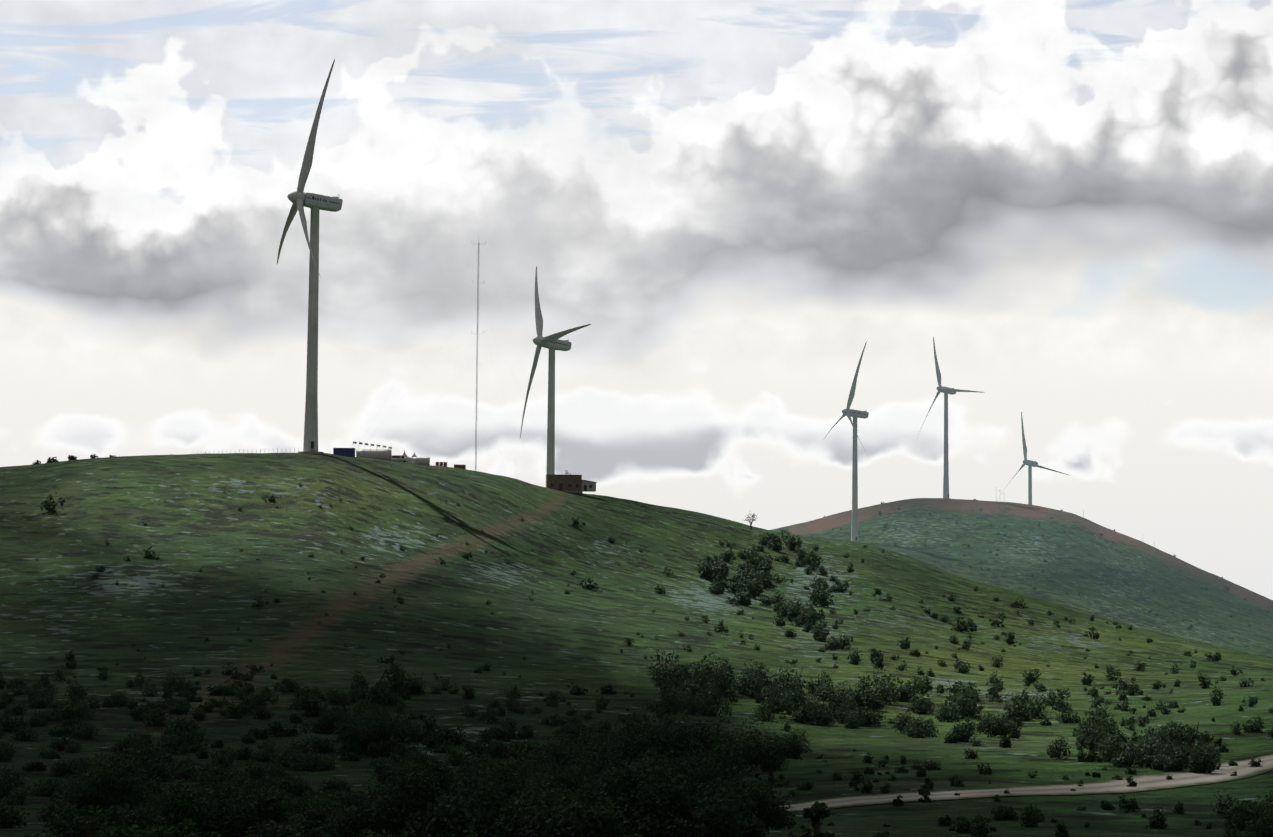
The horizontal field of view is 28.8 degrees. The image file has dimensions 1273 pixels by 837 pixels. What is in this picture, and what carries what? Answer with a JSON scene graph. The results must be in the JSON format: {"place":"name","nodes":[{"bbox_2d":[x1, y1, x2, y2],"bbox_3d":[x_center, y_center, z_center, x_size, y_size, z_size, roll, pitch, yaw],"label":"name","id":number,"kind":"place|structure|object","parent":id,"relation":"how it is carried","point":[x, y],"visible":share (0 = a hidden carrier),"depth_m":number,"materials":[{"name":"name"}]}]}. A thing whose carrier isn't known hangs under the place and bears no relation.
{"place":"outdoors","nodes":[
{"label":"outdoors","id":0,"kind":"place"},
{"bbox_2d":[0,453,1272,836],"bbox_3d":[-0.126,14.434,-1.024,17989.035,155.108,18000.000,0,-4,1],"label":"grassy hills","id":1,"kind":"structure","parent":0,"point":[184,507],"depth_m":473.22,"materials":[{"name":"green plant"}]},
{"bbox_2d":[46,457,58,462],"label":"shrub","id":2,"kind":"object","parent":1,"relation":"on","point":[49,459],"visible":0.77,"depth_m":629.37,"materials":[{"name":"green plant"}]},
{"bbox_2d":[68,455,76,459],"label":"shrub","id":3,"kind":"object","parent":1,"relation":"on","point":[71,457],"visible":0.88,"depth_m":632.41,"materials":[{"name":"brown plant"}]},
{"bbox_2d":[52,748,161,818],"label":"tree","id":4,"kind":"object","parent":1,"relation":"on","point":[97,794],"visible":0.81,"depth_m":137.31,"materials":[{"name":"green plant"}]},
{"bbox_2d":[197,448,298,452],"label":"hilltop fence","id":5,"kind":"object","parent":1,"relation":"on","point":[247,450],"visible":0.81,"depth_m":683.86,"materials":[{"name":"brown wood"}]},
{"bbox_2d":[277,59,342,453],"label":"turbine","id":6,"kind":"object","parent":1,"relation":"on","point":[300,199],"visible":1,"depth_m":688.54,"materials":[{"name":"white paint"}]},
{"bbox_2d":[299,699,366,740],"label":"tree","id":7,"kind":"object","parent":1,"relation":"on","point":[325,724],"visible":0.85,"depth_m":214.88,"materials":[{"name":"green plant"}]},
{"bbox_2d":[0,666,674,726],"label":"shrubs","id":8,"kind":"object","parent":1,"relation":"on","point":[513,695],"visible":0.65,"depth_m":260.44,"materials":[{"name":"green plant"}]},
{"bbox_2d":[333,448,354,456],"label":"blue container","id":9,"kind":"object","parent":1,"relation":"on","point":[348,452],"visible":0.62,"depth_m":708.98,"materials":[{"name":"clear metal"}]},
{"bbox_2d":[0,678,701,836],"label":"shrubs","id":10,"kind":"object","parent":1,"relation":"on","point":[254,779],"visible":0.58,"depth_m":188.94,"materials":[{"name":"green plant"}]},
{"bbox_2d":[296,659,437,753],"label":"shrubs","id":11,"kind":"object","parent":1,"relation":"on","point":[312,703],"visible":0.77,"depth_m":248.04,"materials":[{"name":"green plant"}]},
{"bbox_2d":[356,449,391,460],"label":"building","id":12,"kind":"structure","parent":1,"relation":"on","point":[383,454],"depth_m":731.78,"materials":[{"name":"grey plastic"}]},
{"bbox_2d":[331,702,424,752],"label":"tree","id":13,"kind":"object","parent":1,"relation":"on","point":[376,730],"visible":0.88,"depth_m":202.41,"materials":[{"name":"green plant"}]},
{"bbox_2d":[391,455,407,462],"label":"white van","id":14,"kind":"object","parent":1,"relation":"on","point":[399,458],"visible":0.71,"depth_m":741.75,"materials":[{"name":"grey metal"}]},
{"bbox_2d":[402,449,409,462],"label":"pagoda tent","id":15,"kind":"object","parent":1,"relation":"on","point":[406,456],"visible":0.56,"depth_m":749.63,"materials":[{"name":"white fabric"}]},
{"bbox_2d":[410,452,416,463],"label":"pagoda tent","id":16,"kind":"object","parent":1,"relation":"on","point":[411,459],"visible":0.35,"depth_m":757.51,"materials":[{"name":"white fabric"}]},
{"bbox_2d":[413,457,429,465],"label":"shipping container","id":17,"kind":"object","parent":1,"relation":"on","point":[425,461],"visible":0.96,"depth_m":756.91,"materials":[{"name":"grey plastic"}]},
{"bbox_2d":[435,462,446,466],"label":"brick pallets","id":18,"kind":"object","parent":1,"relation":"on","point":[441,464],"visible":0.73,"depth_m":770.46,"materials":[{"name":"ceramic"}]},
{"bbox_2d":[454,464,465,468],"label":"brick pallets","id":19,"kind":"object","parent":1,"relation":"on","point":[460,466],"visible":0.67,"depth_m":784.92,"materials":[{"name":"brick"}]},
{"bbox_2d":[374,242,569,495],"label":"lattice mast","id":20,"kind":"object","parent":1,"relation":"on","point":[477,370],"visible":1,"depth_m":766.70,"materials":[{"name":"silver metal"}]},
{"bbox_2d":[520,265,590,473],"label":"turbine","id":21,"kind":"object","parent":1,"relation":"on","point":[552,343],"visible":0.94,"depth_m":935.91,"materials":[{"name":"white paint"}]},
{"bbox_2d":[546,474,596,493],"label":"control building","id":22,"kind":"structure","parent":1,"relation":"on","point":[576,484],"depth_m":850.24,"materials":[{"name":"concrete"}]},
{"bbox_2d":[572,713,673,774],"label":"tree","id":23,"kind":"object","parent":1,"relation":"on","point":[606,735],"visible":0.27,"depth_m":171.00,"materials":[{"name":"green plant"}]},
{"bbox_2d":[36,498,1250,722],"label":"bushes","id":24,"kind":"object","parent":1,"relation":"on","point":[594,660],"visible":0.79,"depth_m":426.30,"materials":[{"name":"green plant"}]},
{"bbox_2d":[40,483,1272,786],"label":"slope shrubs","id":25,"kind":"object","parent":1,"relation":"on","point":[254,669],"visible":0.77,"depth_m":405.78,"materials":[{"name":"green plant"}]},
{"bbox_2d":[713,552,725,564],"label":"bush","id":26,"kind":"object","parent":1,"relation":"on","point":[723,556],"visible":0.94,"depth_m":714.46,"materials":[{"name":"green plant"}]},
{"bbox_2d":[662,712,790,786],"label":"tree","id":27,"kind":"object","parent":1,"relation":"on","point":[744,743],"visible":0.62,"depth_m":167.51,"materials":[{"name":"green plant"}]},
{"bbox_2d":[725,536,736,551],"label":"bush","id":28,"kind":"object","parent":1,"relation":"on","point":[728,542],"visible":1,"depth_m":779.08,"materials":[{"name":"green plant"}]},
{"bbox_2d":[691,764,797,829],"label":"tree","id":29,"kind":"object","parent":1,"relation":"on","point":[766,814],"visible":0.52,"depth_m":98.26,"materials":[{"name":"green plant"}]},
{"bbox_2d":[744,514,757,529],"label":"ridge tree","id":30,"kind":"object","parent":1,"relation":"on","point":[752,519],"visible":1,"depth_m":894.12,"materials":[{"name":"brown plant"}]},
{"bbox_2d":[654,542,864,651],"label":"hill shrubs","id":31,"kind":"object","parent":1,"relation":"on","point":[733,599],"depth_m":594.20,"materials":[{"name":"green plant"}]},
{"bbox_2d":[730,728,811,780],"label":"tree","id":32,"kind":"object","parent":1,"relation":"on","point":[795,749],"visible":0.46,"depth_m":175.72,"materials":[{"name":"green plant"}]},
{"bbox_2d":[800,806,835,836],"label":"broadleaf tree","id":33,"kind":"object","parent":1,"relation":"on","point":[813,814],"visible":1,"depth_m":33.91,"materials":[{"name":"green plant"}]},
{"bbox_2d":[697,530,976,676],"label":"shrub clump","id":34,"kind":"object","parent":1,"relation":"on","point":[796,613],"visible":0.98,"depth_m":653.95,"materials":[{"name":"green plant"}]},
{"bbox_2d":[824,341,868,541],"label":"turbine","id":35,"kind":"object","parent":1,"relation":"on","point":[848,412],"visible":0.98,"depth_m":1350.87,"materials":[{"name":"white paint"}]},
{"bbox_2d":[769,769,1090,801],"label":"shrubs","id":36,"kind":"object","parent":1,"relation":"on","point":[996,797],"depth_m":162.91,"materials":[{"name":"green plant"}]},
{"bbox_2d":[646,649,1220,772],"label":"bushes","id":37,"kind":"object","parent":1,"relation":"on","point":[703,692],"visible":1,"depth_m":256.22,"materials":[{"name":"green plant"}]},
{"bbox_2d":[917,337,983,498],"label":"turbine","id":38,"kind":"object","parent":1,"relation":"on","point":[946,391],"visible":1,"depth_m":1597.31,"materials":[{"name":"white paint"}]},
{"bbox_2d":[754,731,1262,808],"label":"bushes","id":39,"kind":"object","parent":1,"relation":"on","point":[925,788],"visible":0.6,"depth_m":174.88,"materials":[{"name":"green plant"}]},
{"bbox_2d":[755,754,1272,812],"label":"dirt road","id":40,"kind":"structure","parent":1,"relation":"on","point":[1184,777],"depth_m":160.76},
{"bbox_2d":[788,800,1262,836],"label":"meadow shrubs","id":41,"kind":"object","parent":1,"relation":"on","point":[1143,815],"depth_m":125.92,"materials":[{"name":"green plant"}]},
{"bbox_2d":[996,411,1067,504],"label":"turbine","id":42,"kind":"object","parent":1,"relation":"on","point":[1030,463],"visible":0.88,"depth_m":1797.22,"materials":[{"name":"white paint"}]},
{"bbox_2d":[890,671,1185,732],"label":"bushes","id":43,"kind":"object","parent":1,"relation":"on","point":[994,692],"visible":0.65,"depth_m":302.45,"materials":[{"name":"green plant"}]},
{"bbox_2d":[832,505,1268,639],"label":"hill shrubs","id":44,"kind":"object","parent":1,"relation":"on","point":[1044,560],"depth_m":1330.07,"materials":[{"name":"green plant"}]},
{"bbox_2d":[872,793,1272,836],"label":"bushes","id":45,"kind":"object","parent":1,"relation":"on","point":[1033,818],"visible":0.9,"depth_m":125.33,"materials":[{"name":"green plant"}]},
{"bbox_2d":[890,637,1272,738],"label":"shrubs","id":46,"kind":"object","parent":1,"relation":"on","point":[1256,726],"visible":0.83,"depth_m":386.87,"materials":[{"name":"green plant"}]},
{"bbox_2d":[1210,790,1272,836],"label":"shrubs","id":47,"kind":"object","parent":1,"relation":"on","point":[1239,819],"depth_m":126.46,"materials":[{"name":"plant"}]},
{"bbox_2d":[0,0,1272,599],"label":"sky","id":48,"kind":"structure","parent":0,"point":[1073,199],"materials":[{"name":"white"}]}
]}

